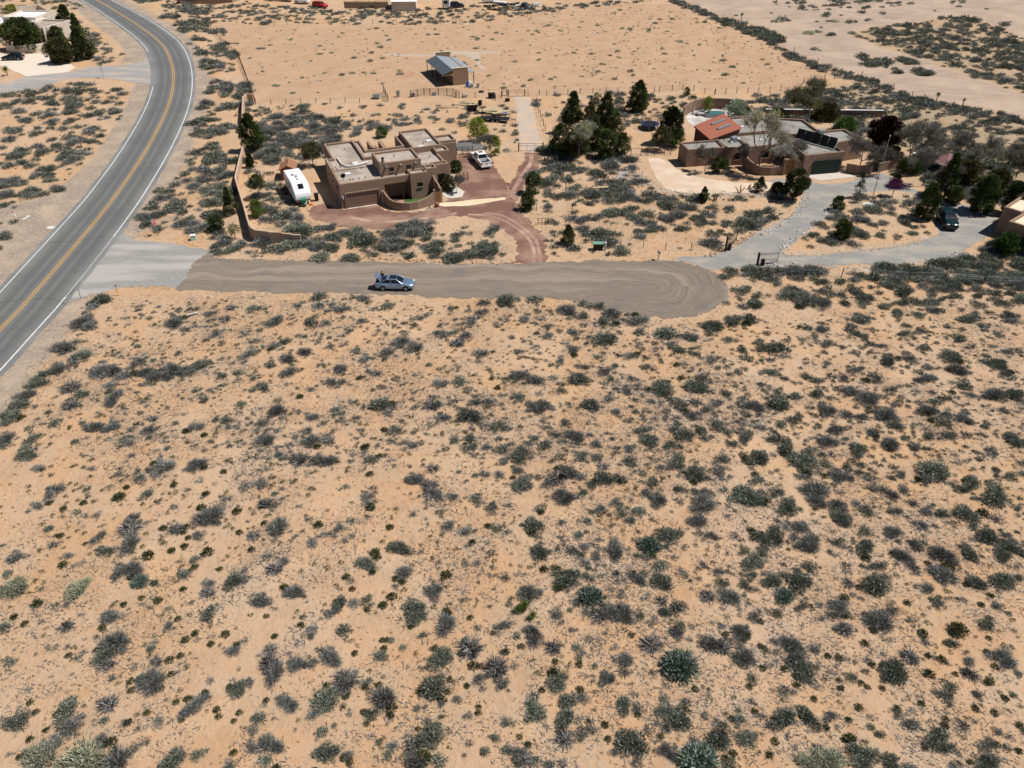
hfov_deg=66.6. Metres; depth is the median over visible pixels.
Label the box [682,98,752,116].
curved patio wall
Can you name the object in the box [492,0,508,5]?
flatbed trailer
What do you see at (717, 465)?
rabbitbrush
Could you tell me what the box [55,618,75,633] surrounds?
dead shrub
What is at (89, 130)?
rabbitbrush
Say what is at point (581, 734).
sagebrush
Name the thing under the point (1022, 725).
snakeweed
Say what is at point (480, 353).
rabbitbrush
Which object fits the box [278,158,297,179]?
garden shed
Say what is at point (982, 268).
sagebrush
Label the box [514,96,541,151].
lane
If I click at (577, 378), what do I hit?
sagebrush
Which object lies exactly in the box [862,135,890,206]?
flagpole
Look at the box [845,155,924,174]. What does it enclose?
garden wall
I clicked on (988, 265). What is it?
rabbitbrush
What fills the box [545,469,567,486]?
dead shrub
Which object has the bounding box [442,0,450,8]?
box truck
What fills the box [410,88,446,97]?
pipe corral
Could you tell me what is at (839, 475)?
rabbitbrush
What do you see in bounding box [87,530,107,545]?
rabbitbrush
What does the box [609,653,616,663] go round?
dead shrub
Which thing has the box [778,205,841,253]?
rock border
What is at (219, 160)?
rabbitbrush
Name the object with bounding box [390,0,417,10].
metal shed
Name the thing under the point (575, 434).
rabbitbrush
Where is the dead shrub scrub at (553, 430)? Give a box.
[5,6,1023,763]
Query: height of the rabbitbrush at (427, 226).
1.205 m
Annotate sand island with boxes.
[781,190,939,255]
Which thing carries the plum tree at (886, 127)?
on the ground
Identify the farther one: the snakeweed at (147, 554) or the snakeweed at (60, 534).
the snakeweed at (60, 534)
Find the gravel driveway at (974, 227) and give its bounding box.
[674,173,997,269]
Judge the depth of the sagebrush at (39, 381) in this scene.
78.06 m
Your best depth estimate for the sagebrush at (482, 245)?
102.88 m
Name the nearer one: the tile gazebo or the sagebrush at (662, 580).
the sagebrush at (662, 580)
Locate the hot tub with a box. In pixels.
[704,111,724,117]
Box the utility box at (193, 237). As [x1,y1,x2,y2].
[190,234,196,240]
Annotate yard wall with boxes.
[5,43,43,52]
[15,4,55,15]
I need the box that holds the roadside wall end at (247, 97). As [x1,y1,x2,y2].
[241,94,253,117]
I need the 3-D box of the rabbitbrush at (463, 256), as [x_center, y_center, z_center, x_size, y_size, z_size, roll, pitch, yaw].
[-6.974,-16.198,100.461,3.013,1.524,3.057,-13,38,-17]
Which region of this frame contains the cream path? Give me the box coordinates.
[439,197,505,205]
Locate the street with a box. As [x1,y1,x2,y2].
[176,253,729,318]
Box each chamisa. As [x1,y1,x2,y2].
[0,575,33,602]
[15,733,58,767]
[52,727,108,767]
[63,575,92,603]
[788,749,823,767]
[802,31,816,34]
[802,740,848,767]
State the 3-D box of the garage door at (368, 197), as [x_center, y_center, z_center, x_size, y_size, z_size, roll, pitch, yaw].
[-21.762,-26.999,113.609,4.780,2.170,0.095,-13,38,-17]
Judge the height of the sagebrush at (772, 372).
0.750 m
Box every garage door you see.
[346,190,379,207]
[811,159,840,174]
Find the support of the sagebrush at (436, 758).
on the ground
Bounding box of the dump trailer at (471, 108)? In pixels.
[467,105,477,114]
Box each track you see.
[349,212,456,222]
[381,51,499,69]
[468,214,535,261]
[486,213,542,261]
[506,154,533,197]
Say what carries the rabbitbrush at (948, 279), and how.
on the ground
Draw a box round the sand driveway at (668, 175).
[648,158,793,193]
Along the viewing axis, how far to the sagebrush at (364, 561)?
59.10 m
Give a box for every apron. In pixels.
[68,232,214,301]
[806,169,858,179]
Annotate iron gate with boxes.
[724,229,738,250]
[756,252,779,265]
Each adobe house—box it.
[0,10,70,44]
[323,128,456,210]
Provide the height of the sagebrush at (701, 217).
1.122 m
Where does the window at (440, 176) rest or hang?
in the adobe house at (411, 168)
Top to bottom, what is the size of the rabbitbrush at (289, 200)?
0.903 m
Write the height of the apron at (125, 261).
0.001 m
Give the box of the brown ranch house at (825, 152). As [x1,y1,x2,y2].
[678,114,859,175]
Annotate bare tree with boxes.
[453,174,464,187]
[472,133,493,148]
[570,118,595,157]
[693,144,717,170]
[733,142,750,168]
[740,105,794,164]
[766,143,796,165]
[781,138,808,159]
[843,130,889,164]
[865,141,902,173]
[893,118,948,154]
[908,146,941,185]
[914,132,948,152]
[933,158,967,197]
[943,129,979,154]
[961,141,998,161]
[979,133,1008,164]
[997,149,1023,176]
[1003,142,1023,177]
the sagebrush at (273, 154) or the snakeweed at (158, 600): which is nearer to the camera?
the snakeweed at (158, 600)
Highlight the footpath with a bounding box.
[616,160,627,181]
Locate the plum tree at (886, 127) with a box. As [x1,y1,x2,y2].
[866,115,904,146]
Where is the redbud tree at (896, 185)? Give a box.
[887,178,904,195]
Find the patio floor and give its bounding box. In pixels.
[686,109,735,125]
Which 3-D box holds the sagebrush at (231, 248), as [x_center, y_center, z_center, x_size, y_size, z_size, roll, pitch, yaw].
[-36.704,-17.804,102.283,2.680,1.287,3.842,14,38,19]
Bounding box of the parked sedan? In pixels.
[375,273,414,291]
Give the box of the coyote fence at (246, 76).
[236,50,255,103]
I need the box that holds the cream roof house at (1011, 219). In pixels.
[994,196,1023,253]
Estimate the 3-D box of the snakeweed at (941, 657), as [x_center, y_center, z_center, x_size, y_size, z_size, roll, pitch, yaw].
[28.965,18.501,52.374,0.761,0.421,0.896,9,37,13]
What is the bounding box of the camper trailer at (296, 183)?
[283,168,310,204]
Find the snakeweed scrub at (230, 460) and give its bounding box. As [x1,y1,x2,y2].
[0,0,1023,767]
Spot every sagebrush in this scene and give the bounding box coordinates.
[0,408,22,420]
[1,709,36,733]
[2,128,20,133]
[5,150,23,158]
[7,398,32,411]
[14,448,40,464]
[18,185,42,194]
[19,191,35,198]
[21,375,52,388]
[21,432,42,444]
[39,164,59,172]
[44,692,83,731]
[52,149,75,156]
[58,133,82,139]
[65,154,85,160]
[67,348,96,362]
[86,292,115,304]
[89,644,118,667]
[93,545,117,556]
[136,218,157,228]
[149,208,170,218]
[154,744,189,767]
[163,199,188,210]
[173,215,194,227]
[175,566,192,580]
[190,358,211,369]
[198,196,223,207]
[199,207,221,220]
[200,607,215,622]
[203,149,223,157]
[204,227,220,234]
[206,144,221,150]
[208,128,226,135]
[208,166,227,176]
[209,189,231,198]
[210,209,227,218]
[211,182,226,189]
[215,121,231,127]
[219,100,235,105]
[220,155,244,164]
[221,185,239,195]
[222,242,242,253]
[222,571,246,590]
[224,677,247,701]
[250,710,268,725]
[257,753,273,767]
[259,146,280,153]
[262,155,280,164]
[262,180,276,188]
[264,244,280,252]
[268,153,282,161]
[272,238,292,254]
[273,208,299,219]
[283,222,317,235]
[283,224,297,230]
[286,116,307,124]
[286,237,309,251]
[291,232,308,240]
[297,102,310,108]
[304,317,316,329]
[307,251,330,263]
[308,234,324,240]
[309,291,330,302]
[310,681,341,715]
[310,742,342,763]
[319,239,343,252]
[321,231,342,241]
[324,114,342,123]
[332,593,346,613]
[335,228,356,236]
[340,251,362,261]
[344,231,378,247]
[348,224,366,233]
[353,555,379,572]
[369,395,392,411]
[372,243,391,251]
[383,540,415,555]
[397,239,416,247]
[401,597,428,617]
[402,607,428,628]
[405,720,453,752]
[417,669,446,703]
[418,229,436,237]
[422,241,441,253]
[428,644,453,673]
[429,234,447,247]
[430,751,448,767]
[439,251,465,265]
[451,374,469,386]
[454,248,478,261]
[455,407,481,423]
[472,240,502,250]
[474,250,493,259]
[487,242,501,254]
[494,293,514,306]
[506,448,527,465]
[510,474,530,494]
[513,444,532,454]
[518,696,547,726]
[522,515,545,537]
[530,543,547,559]
[532,144,550,151]
[537,155,557,165]
[543,172,559,185]
[545,667,570,694]
[550,562,580,587]
[551,706,576,733]
[556,693,577,708]
[563,371,591,385]
[564,545,585,557]
[573,723,588,743]
[580,397,599,411]
[581,189,603,199]
[585,168,604,176]
[589,226,610,236]
[591,331,619,345]
[593,470,614,485]
[594,236,619,247]
[597,601,614,614]
[598,316,610,326]
[601,207,620,218]
[606,195,628,203]
[607,183,619,188]
[610,726,653,760]
[611,207,628,212]
[614,183,633,194]
[614,694,630,717]
[618,209,631,216]
[622,204,638,211]
[622,212,645,219]
[637,208,657,216]
[637,432,659,447]
[649,568,673,591]
[650,380,675,396]
[651,322,679,340]
[654,525,682,543]
[654,702,677,728]
[656,198,677,209]
[666,451,688,472]
[670,597,687,615]
[670,703,691,730]
[673,224,692,231]
[674,427,696,442]
[680,378,708,393]
[680,460,708,481]
[685,195,700,202]
[690,213,708,224]
[701,319,725,332]
[702,738,720,753]
[705,228,721,236]
[705,723,730,750]
[708,417,725,430]
[713,451,730,464]
[721,756,740,767]
[722,314,743,326]
[728,482,761,507]
[730,285,748,295]
[731,730,761,750]
[732,216,756,226]
[732,226,750,232]
[739,262,764,280]
[739,550,763,571]
[740,219,762,229]
[740,489,764,508]
[741,310,760,324]
[742,209,766,217]
[745,298,764,309]
[747,473,765,484]
[749,446,768,466]
[749,529,775,545]
[753,339,770,351]
[757,265,776,277]
[760,572,784,589]
[762,206,776,213]
[762,341,786,354]
[763,368,784,377]
[765,523,785,547]
[767,396,795,415]
[767,701,798,733]
[769,432,788,447]
[776,288,799,300]
[776,439,795,458]
[778,496,799,516]
[782,450,821,473]
[786,572,815,593]
[787,273,806,281]
[787,657,819,686]
[788,114,807,118]
[791,289,814,304]
[793,104,806,108]
[795,702,822,735]
[799,117,815,122]
[800,558,818,573]
[801,445,817,455]
[809,388,823,399]
[811,220,829,229]
[812,266,830,276]
[817,234,839,246]
[829,289,847,298]
[829,509,853,527]
[830,222,857,231]
[832,213,851,221]
[839,741,889,767]
[844,441,867,456]
[849,208,865,215]
[850,288,874,300]
[850,312,877,324]
[852,226,870,240]
[855,536,875,557]
[858,503,877,517]
[861,202,884,214]
[861,571,893,597]
[864,59,883,67]
[865,371,884,383]
[870,159,884,166]
[870,261,897,273]
[873,56,895,64]
[877,277,907,289]
[879,651,912,689]
[880,353,897,366]
[880,750,901,767]
[893,283,915,297]
[896,262,920,274]
[899,55,920,64]
[908,296,925,306]
[913,272,925,282]
[914,266,933,278]
[914,456,956,482]
[915,68,936,75]
[915,265,933,275]
[918,725,953,755]
[920,171,935,180]
[922,297,942,306]
[926,258,953,269]
[928,163,943,169]
[929,594,946,608]
[931,277,950,286]
[932,417,954,428]
[937,252,965,268]
[938,349,964,362]
[943,637,962,649]
[947,279,964,291]
[949,273,980,285]
[951,501,983,526]
[953,380,973,391]
[954,252,975,261]
[955,258,971,269]
[957,311,983,323]
[959,542,981,562]
[961,474,984,494]
[962,572,988,591]
[969,749,1003,767]
[970,299,988,308]
[974,264,1001,277]
[974,525,1000,545]
[976,269,1003,283]
[976,615,997,631]
[979,480,1009,509]
[983,253,999,263]
[986,239,1005,247]
[986,288,1005,297]
[988,357,1010,371]
[988,571,1018,590]
[992,545,1012,565]
[993,160,1008,167]
[993,537,1023,555]
[997,272,1015,282]
[1000,269,1023,280]
[1001,431,1023,449]
[1002,256,1023,260]
[1003,269,1023,281]
[1004,387,1023,400]
[1010,292,1023,304]
[1012,259,1023,269]
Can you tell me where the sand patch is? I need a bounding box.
[396,71,415,77]
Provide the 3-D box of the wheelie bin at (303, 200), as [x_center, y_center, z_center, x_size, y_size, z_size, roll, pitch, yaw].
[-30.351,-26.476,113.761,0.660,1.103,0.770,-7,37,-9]
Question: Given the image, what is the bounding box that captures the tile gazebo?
[924,153,952,171]
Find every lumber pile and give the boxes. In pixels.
[437,106,458,108]
[453,101,477,105]
[477,107,497,111]
[486,110,510,114]
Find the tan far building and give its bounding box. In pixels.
[179,0,236,3]
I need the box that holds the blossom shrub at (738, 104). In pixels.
[722,98,748,116]
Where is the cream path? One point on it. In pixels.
(470, 202)
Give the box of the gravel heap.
[456,142,485,150]
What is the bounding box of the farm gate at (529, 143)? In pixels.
[518,142,543,151]
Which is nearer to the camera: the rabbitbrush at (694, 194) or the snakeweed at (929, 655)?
the snakeweed at (929, 655)
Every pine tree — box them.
[560,224,575,244]
[698,186,709,203]
[753,176,767,192]
[779,167,812,199]
[853,172,866,195]
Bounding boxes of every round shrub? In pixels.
[247,199,265,217]
[374,125,387,138]
[440,174,456,191]
[450,159,461,172]
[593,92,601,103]
[683,87,690,95]
[769,181,784,193]
[830,195,846,210]
[832,219,853,240]
[990,231,1023,256]
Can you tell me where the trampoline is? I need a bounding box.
[641,110,659,128]
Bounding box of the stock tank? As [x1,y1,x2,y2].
[372,94,379,97]
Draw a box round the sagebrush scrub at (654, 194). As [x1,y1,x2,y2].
[0,0,1023,767]
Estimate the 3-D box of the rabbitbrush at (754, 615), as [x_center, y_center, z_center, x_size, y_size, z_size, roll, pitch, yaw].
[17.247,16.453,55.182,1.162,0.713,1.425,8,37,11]
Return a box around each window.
[417,182,423,187]
[437,173,444,186]
[734,152,740,160]
[761,150,768,158]
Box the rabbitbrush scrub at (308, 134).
[0,0,1023,767]
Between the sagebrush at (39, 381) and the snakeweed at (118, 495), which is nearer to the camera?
the snakeweed at (118, 495)
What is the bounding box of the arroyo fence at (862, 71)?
[650,0,1019,118]
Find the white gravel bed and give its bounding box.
[442,174,464,197]
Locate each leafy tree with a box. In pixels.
[2,4,16,12]
[227,223,241,239]
[300,141,324,166]
[465,117,489,140]
[487,136,501,155]
[651,125,673,149]
[659,105,684,144]
[671,128,685,147]
[702,96,712,112]
[719,158,729,171]
[769,107,789,117]
[810,101,841,121]
[833,116,859,132]
[883,145,904,161]
[888,173,902,183]
[899,154,923,175]
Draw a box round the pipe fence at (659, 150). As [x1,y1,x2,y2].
[647,148,670,155]
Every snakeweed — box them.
[9,613,18,620]
[15,413,26,420]
[15,753,23,760]
[19,620,29,627]
[24,735,34,743]
[26,698,34,705]
[29,598,45,608]
[56,531,64,537]
[58,560,68,568]
[79,499,87,505]
[97,623,107,630]
[103,736,117,748]
[110,491,127,500]
[123,718,132,726]
[126,686,134,693]
[141,549,154,561]
[142,708,151,715]
[153,596,163,603]
[156,684,164,691]
[158,525,167,531]
[164,656,174,663]
[166,547,175,553]
[171,698,179,705]
[180,635,190,643]
[182,427,191,433]
[182,695,192,703]
[190,563,198,570]
[191,629,199,636]
[196,503,207,510]
[199,545,214,556]
[200,432,207,436]
[207,640,214,647]
[212,704,221,713]
[214,712,222,719]
[220,629,230,637]
[229,748,237,756]
[231,506,242,515]
[236,529,242,535]
[236,709,242,715]
[270,633,278,638]
[278,583,288,590]
[312,520,322,527]
[313,443,320,449]
[339,752,347,761]
[342,573,351,580]
[345,758,353,765]
[351,650,358,656]
[359,443,369,449]
[365,471,373,476]
[365,502,376,510]
[368,547,380,556]
[372,553,381,561]
[378,600,388,608]
[384,700,397,712]
[386,592,398,600]
[392,575,399,581]
[397,578,406,585]
[414,749,432,767]
[429,644,439,651]
[437,696,447,703]
[440,569,452,578]
[443,688,450,694]
[463,683,470,688]
[467,660,479,670]
[524,740,532,748]
[526,528,537,536]
[537,508,545,514]
[539,565,549,574]
[547,665,559,677]
[551,565,560,571]
[552,583,561,592]
[557,584,564,590]
[575,660,582,668]
[577,685,584,693]
[601,720,609,728]
[603,735,610,743]
[612,320,620,325]
[647,552,657,558]
[677,374,685,379]
[691,685,699,693]
[720,753,729,761]
[729,748,737,756]
[740,319,750,326]
[746,682,753,689]
[751,707,758,715]
[759,663,766,671]
[760,498,768,505]
[765,751,774,759]
[770,736,778,745]
[779,665,788,671]
[791,681,800,688]
[794,304,804,309]
[799,469,812,475]
[820,473,828,478]
[834,653,843,661]
[840,593,849,600]
[842,731,856,745]
[844,716,851,722]
[853,702,863,712]
[855,583,863,589]
[859,638,868,647]
[860,553,872,562]
[862,377,871,382]
[866,660,876,668]
[893,356,901,361]
[903,599,912,606]
[915,476,922,482]
[917,628,928,638]
[922,668,936,679]
[925,652,931,658]
[936,654,947,663]
[940,561,956,571]
[940,722,949,729]
[947,621,969,639]
[962,669,971,676]
[971,704,980,713]
[977,507,989,518]
[977,601,984,607]
[985,675,995,686]
[990,662,998,669]
[990,708,1000,716]
[1000,694,1010,702]
[1014,747,1023,755]
[1015,720,1023,727]
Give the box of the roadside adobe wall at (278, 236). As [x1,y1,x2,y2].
[234,144,300,242]
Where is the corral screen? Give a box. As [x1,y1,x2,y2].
[344,1,387,7]
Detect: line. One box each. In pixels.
[0,0,172,327]
[0,0,174,330]
[0,87,152,291]
[0,297,65,370]
[66,239,111,295]
[82,0,147,50]
[112,0,192,236]
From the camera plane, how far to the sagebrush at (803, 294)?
92.08 m
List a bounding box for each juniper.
[0,16,42,50]
[40,37,73,64]
[42,25,64,39]
[55,4,80,24]
[67,25,99,60]
[69,14,89,37]
[203,214,225,230]
[221,186,239,214]
[235,112,266,149]
[245,152,257,168]
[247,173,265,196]
[517,191,534,211]
[525,171,543,194]
[547,122,566,153]
[560,90,584,131]
[561,131,583,158]
[572,124,594,155]
[580,104,599,132]
[586,114,603,149]
[588,95,595,113]
[592,91,617,128]
[596,128,618,157]
[606,112,626,132]
[613,132,632,155]
[625,79,649,112]
[710,156,721,172]
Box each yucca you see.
[513,604,522,613]
[521,599,529,609]
[527,611,537,619]
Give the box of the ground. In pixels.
[0,0,1023,767]
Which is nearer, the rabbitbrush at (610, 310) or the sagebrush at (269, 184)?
the rabbitbrush at (610, 310)
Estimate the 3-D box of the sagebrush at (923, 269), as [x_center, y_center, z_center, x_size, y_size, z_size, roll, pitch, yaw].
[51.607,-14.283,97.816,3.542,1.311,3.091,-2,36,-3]
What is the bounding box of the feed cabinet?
[488,92,494,97]
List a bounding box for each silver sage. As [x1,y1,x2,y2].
[2,569,13,578]
[43,525,53,532]
[98,716,109,724]
[128,573,149,588]
[134,673,143,683]
[146,644,157,653]
[316,725,327,737]
[398,643,406,651]
[479,746,491,756]
[571,644,580,651]
[573,531,583,538]
[576,584,604,608]
[579,489,588,496]
[580,571,591,579]
[631,506,646,516]
[638,535,662,555]
[658,607,667,616]
[658,646,700,683]
[676,739,723,767]
[773,586,795,604]
[788,392,801,399]
[843,610,852,617]
[866,722,875,729]
[898,330,909,336]
[919,344,930,350]
[980,423,989,429]
[1009,691,1017,698]
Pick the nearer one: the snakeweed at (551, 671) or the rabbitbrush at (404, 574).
the snakeweed at (551, 671)
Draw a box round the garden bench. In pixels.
[592,186,608,189]
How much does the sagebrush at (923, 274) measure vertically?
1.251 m
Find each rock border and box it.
[216,258,317,261]
[368,257,499,264]
[407,208,438,212]
[505,186,560,256]
[611,162,674,190]
[655,187,789,197]
[704,232,763,256]
[750,189,812,236]
[764,251,971,273]
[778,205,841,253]
[786,234,946,256]
[884,194,993,215]
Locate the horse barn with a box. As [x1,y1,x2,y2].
[426,51,474,85]
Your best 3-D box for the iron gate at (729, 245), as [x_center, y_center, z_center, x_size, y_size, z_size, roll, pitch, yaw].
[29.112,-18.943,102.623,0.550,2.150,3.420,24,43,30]
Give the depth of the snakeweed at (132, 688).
50.76 m
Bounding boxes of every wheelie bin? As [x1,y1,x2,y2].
[301,198,306,206]
[314,193,318,200]
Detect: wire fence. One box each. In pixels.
[205,22,235,50]
[206,18,447,25]
[270,98,359,102]
[455,92,501,100]
[456,146,472,154]
[457,0,644,24]
[533,84,725,95]
[536,97,549,139]
[556,152,585,238]
[585,234,726,251]
[714,73,840,94]
[767,266,1021,282]
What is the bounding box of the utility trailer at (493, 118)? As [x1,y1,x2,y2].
[481,109,515,122]
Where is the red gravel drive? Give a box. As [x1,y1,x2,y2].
[308,152,548,263]
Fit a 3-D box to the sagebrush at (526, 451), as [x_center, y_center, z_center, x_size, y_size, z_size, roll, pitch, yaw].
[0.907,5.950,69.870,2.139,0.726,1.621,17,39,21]
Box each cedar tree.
[914,181,943,220]
[936,152,962,197]
[942,185,965,205]
[954,158,984,185]
[967,173,1003,213]
[981,168,1013,198]
[1000,180,1023,210]
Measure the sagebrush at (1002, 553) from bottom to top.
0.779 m
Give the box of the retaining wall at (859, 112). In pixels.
[765,109,883,116]
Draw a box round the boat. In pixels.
[507,3,520,7]
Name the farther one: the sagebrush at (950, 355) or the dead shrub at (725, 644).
the sagebrush at (950, 355)
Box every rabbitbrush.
[0,133,18,142]
[0,174,22,183]
[0,187,15,197]
[0,430,16,445]
[11,388,37,400]
[16,116,34,122]
[29,500,43,510]
[36,732,65,759]
[40,118,60,124]
[42,489,57,503]
[45,183,66,192]
[46,338,74,353]
[46,360,68,375]
[59,718,85,741]
[62,136,79,146]
[67,312,94,331]
[74,150,89,155]
[77,112,92,117]
[78,318,98,331]
[80,421,105,433]
[82,127,95,134]
[87,362,108,377]
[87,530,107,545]
[95,744,133,767]
[96,630,131,653]
[99,608,119,624]
[100,362,120,374]
[101,388,125,408]
[101,419,121,431]
[109,567,123,580]
[117,560,145,580]
[118,527,144,552]
[124,511,141,523]
[128,356,146,367]
[133,211,160,220]
[133,365,155,377]
[134,664,169,697]
[139,425,160,435]
[143,369,166,382]
[149,459,177,477]
[152,192,172,201]
[159,360,182,380]
[163,316,183,330]
[173,365,200,377]
[176,694,210,719]
[181,219,203,225]
[183,222,207,234]
[184,148,201,155]
[184,457,208,472]
[187,420,204,430]
[187,502,229,526]
[195,165,209,173]
[195,690,213,704]
[199,98,214,104]
[210,157,228,164]
[215,127,229,134]
[216,238,232,245]
[217,169,234,179]
[221,756,240,767]
[222,645,241,657]
[233,238,246,248]
[237,348,255,359]
[249,189,273,198]
[252,151,271,159]
[252,237,276,247]
[253,432,275,446]
[253,590,273,607]
[254,730,286,757]
[255,380,269,390]
[259,643,278,659]
[261,127,276,135]
[261,133,273,142]
[263,657,286,683]
[264,313,284,327]
[266,125,286,132]
[266,515,290,537]
[267,402,287,416]
[268,111,285,118]
[272,136,285,143]
[275,124,291,130]
[276,693,300,714]
[281,130,294,135]
[281,365,296,378]
[281,584,307,600]
[282,113,300,120]
[282,197,296,204]
[283,136,303,145]
[285,205,301,212]
[285,655,307,672]
[289,211,304,223]
[296,138,310,147]
[297,113,308,119]
[298,433,318,448]
[302,121,322,128]
[304,112,326,119]
[304,237,315,245]
[307,240,328,251]
[308,453,341,466]
[314,140,333,145]
[317,123,335,130]
[318,643,343,670]
[320,378,340,387]
[321,221,337,231]
[324,133,343,138]
[328,305,349,315]
[333,676,356,696]
[339,119,352,127]
[366,685,396,714]
[367,122,384,127]
[378,235,405,243]
[379,227,402,237]
[381,241,401,252]
[390,335,411,348]
[393,224,406,232]
[394,565,414,581]
[400,216,425,227]
[402,225,423,237]
[402,472,426,483]
[402,747,426,767]
[407,340,424,352]
[418,224,435,231]
[422,216,439,225]
[423,581,443,603]
[431,413,453,422]
[432,487,447,503]
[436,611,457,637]
[440,519,454,532]
[451,252,466,262]
[459,330,472,339]
[470,247,494,257]
[471,347,490,356]
[480,397,498,406]
[486,500,498,513]
[494,674,510,689]
[495,620,518,630]
[506,746,528,758]
[509,368,532,380]
[515,582,544,605]
[521,169,541,177]
[521,622,544,645]
[525,375,546,385]
[526,636,541,649]
[527,397,550,414]
[548,161,563,171]
[553,487,579,505]
[555,152,575,159]
[555,303,577,315]
[564,215,576,222]
[565,427,584,443]
[573,224,591,231]
[584,188,602,197]
[596,366,614,376]
[597,667,617,688]
[598,307,621,317]
[599,160,621,169]
[600,156,615,162]
[600,605,623,621]
[601,196,614,204]
[607,535,624,562]
[614,601,628,614]
[615,153,640,163]
[615,650,634,668]
[617,189,636,199]
[617,604,634,623]
[623,351,638,360]
[624,314,650,325]
[625,570,647,586]
[626,176,651,185]
[629,753,644,767]
[634,217,647,225]
[644,222,657,232]
[648,490,668,509]
[655,742,676,762]
[656,212,678,223]
[661,194,680,200]
[667,209,686,218]
[678,202,698,210]
[683,192,704,202]
[685,512,709,529]
[686,410,700,420]
[688,492,718,513]
[694,370,715,383]
[698,237,723,250]
[699,633,723,652]
[703,354,718,364]
[711,462,725,476]
[716,583,743,605]
[728,623,750,638]
[728,645,757,666]
[743,398,766,412]
[749,609,761,623]
[755,217,767,225]
[758,216,771,223]
[764,191,784,199]
[776,633,802,654]
[781,263,808,277]
[783,284,805,291]
[787,647,807,668]
[789,294,817,307]
[789,518,812,534]
[794,479,832,500]
[795,532,820,555]
[800,113,814,119]
[803,263,825,275]
[804,491,827,506]
[814,295,833,308]
[817,402,839,419]
[818,435,841,447]
[820,339,837,347]
[823,710,842,723]
[826,497,849,514]
[826,598,848,614]
[827,469,848,483]
[835,408,856,419]
[841,384,864,396]
[846,239,864,249]
[849,213,873,223]
[856,390,881,404]
[857,607,899,631]
[869,426,881,441]
[870,164,883,171]
[874,406,898,422]
[879,435,900,451]
[880,524,904,537]
[881,272,903,284]
[885,487,900,500]
[890,546,918,564]
[891,269,909,278]
[898,214,913,224]
[898,717,921,730]
[901,353,920,364]
[903,561,922,575]
[907,538,926,551]
[914,580,934,594]
[916,404,943,416]
[916,469,931,481]
[922,372,934,382]
[923,101,940,107]
[924,266,947,276]
[927,562,962,586]
[928,542,958,565]
[933,284,952,292]
[933,686,956,705]
[934,275,964,286]
[946,361,970,376]
[952,412,976,424]
[967,283,987,292]
[971,274,985,284]
[975,259,1003,270]
[977,267,999,277]
[978,245,999,257]
[982,386,1009,403]
[982,647,1019,670]
[1003,317,1023,325]
[1005,278,1023,292]
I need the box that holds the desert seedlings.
[0,213,1023,767]
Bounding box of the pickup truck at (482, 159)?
[470,150,492,167]
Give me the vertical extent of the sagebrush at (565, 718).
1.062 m
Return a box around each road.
[0,0,195,375]
[0,58,150,93]
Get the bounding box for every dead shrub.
[4,550,23,565]
[44,483,64,491]
[47,541,61,549]
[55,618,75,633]
[57,379,82,394]
[58,397,82,411]
[91,730,108,751]
[94,656,117,676]
[96,692,120,716]
[103,365,121,377]
[113,369,135,381]
[115,518,145,538]
[144,414,161,422]
[144,464,153,472]
[159,375,171,382]
[166,522,184,535]
[166,746,188,767]
[178,324,190,332]
[197,585,217,598]
[204,676,215,684]
[218,314,233,323]
[219,493,233,503]
[245,529,261,541]
[255,652,279,673]
[256,497,275,510]
[265,561,283,575]
[269,499,280,509]
[278,352,297,364]
[286,451,310,466]
[296,347,312,356]
[301,425,313,434]
[325,529,338,537]
[330,362,348,372]
[331,666,363,694]
[362,498,374,505]
[367,368,383,375]
[383,711,396,720]
[421,479,440,491]
[422,399,442,411]
[422,485,443,498]
[424,463,442,471]
[449,337,464,348]
[453,634,485,661]
[466,738,472,747]
[474,624,481,632]
[477,298,491,305]
[478,468,489,479]
[482,651,510,679]
[492,469,505,477]
[510,748,533,767]
[511,476,535,492]
[530,543,550,561]
[543,639,562,655]
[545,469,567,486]
[551,727,577,751]
[557,758,567,767]
[558,466,577,479]
[568,626,576,633]
[579,362,590,369]
[583,635,595,643]
[585,723,596,738]
[590,606,611,622]
[595,461,608,471]
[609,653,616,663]
[616,664,629,679]
[638,633,661,655]
[656,595,668,606]
[659,722,672,733]
[667,624,685,641]
[673,526,686,537]
[676,565,686,573]
[680,695,693,707]
[683,332,700,339]
[687,396,704,407]
[689,735,705,745]
[698,588,716,604]
[699,711,711,719]
[710,716,723,727]
[713,637,732,656]
[722,635,731,643]
[731,633,743,643]
[736,302,750,310]
[763,720,777,735]
[774,487,785,495]
[809,742,823,754]
[836,620,856,637]
[839,575,855,589]
[845,322,860,328]
[846,591,858,598]
[901,647,924,666]
[907,499,919,509]
[912,519,930,531]
[920,634,933,646]
[954,718,971,733]
[959,666,982,682]
[967,524,977,532]
[988,512,1003,522]
[991,125,1003,130]
[997,405,1011,414]
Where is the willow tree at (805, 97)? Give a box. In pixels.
[781,73,828,121]
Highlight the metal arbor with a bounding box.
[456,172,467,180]
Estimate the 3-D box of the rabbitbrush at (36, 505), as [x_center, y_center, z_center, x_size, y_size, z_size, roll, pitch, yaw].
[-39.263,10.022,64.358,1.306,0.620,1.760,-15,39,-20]
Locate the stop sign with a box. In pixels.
[150,216,157,234]
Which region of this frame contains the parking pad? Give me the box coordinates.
[0,53,75,75]
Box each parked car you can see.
[0,52,24,60]
[294,0,309,3]
[312,1,327,8]
[450,1,464,8]
[520,2,528,9]
[935,207,958,229]
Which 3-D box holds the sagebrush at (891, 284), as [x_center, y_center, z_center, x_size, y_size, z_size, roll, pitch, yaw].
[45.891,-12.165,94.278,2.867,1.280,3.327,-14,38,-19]
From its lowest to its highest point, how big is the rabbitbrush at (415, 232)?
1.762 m
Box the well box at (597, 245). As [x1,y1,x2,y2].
[593,241,603,249]

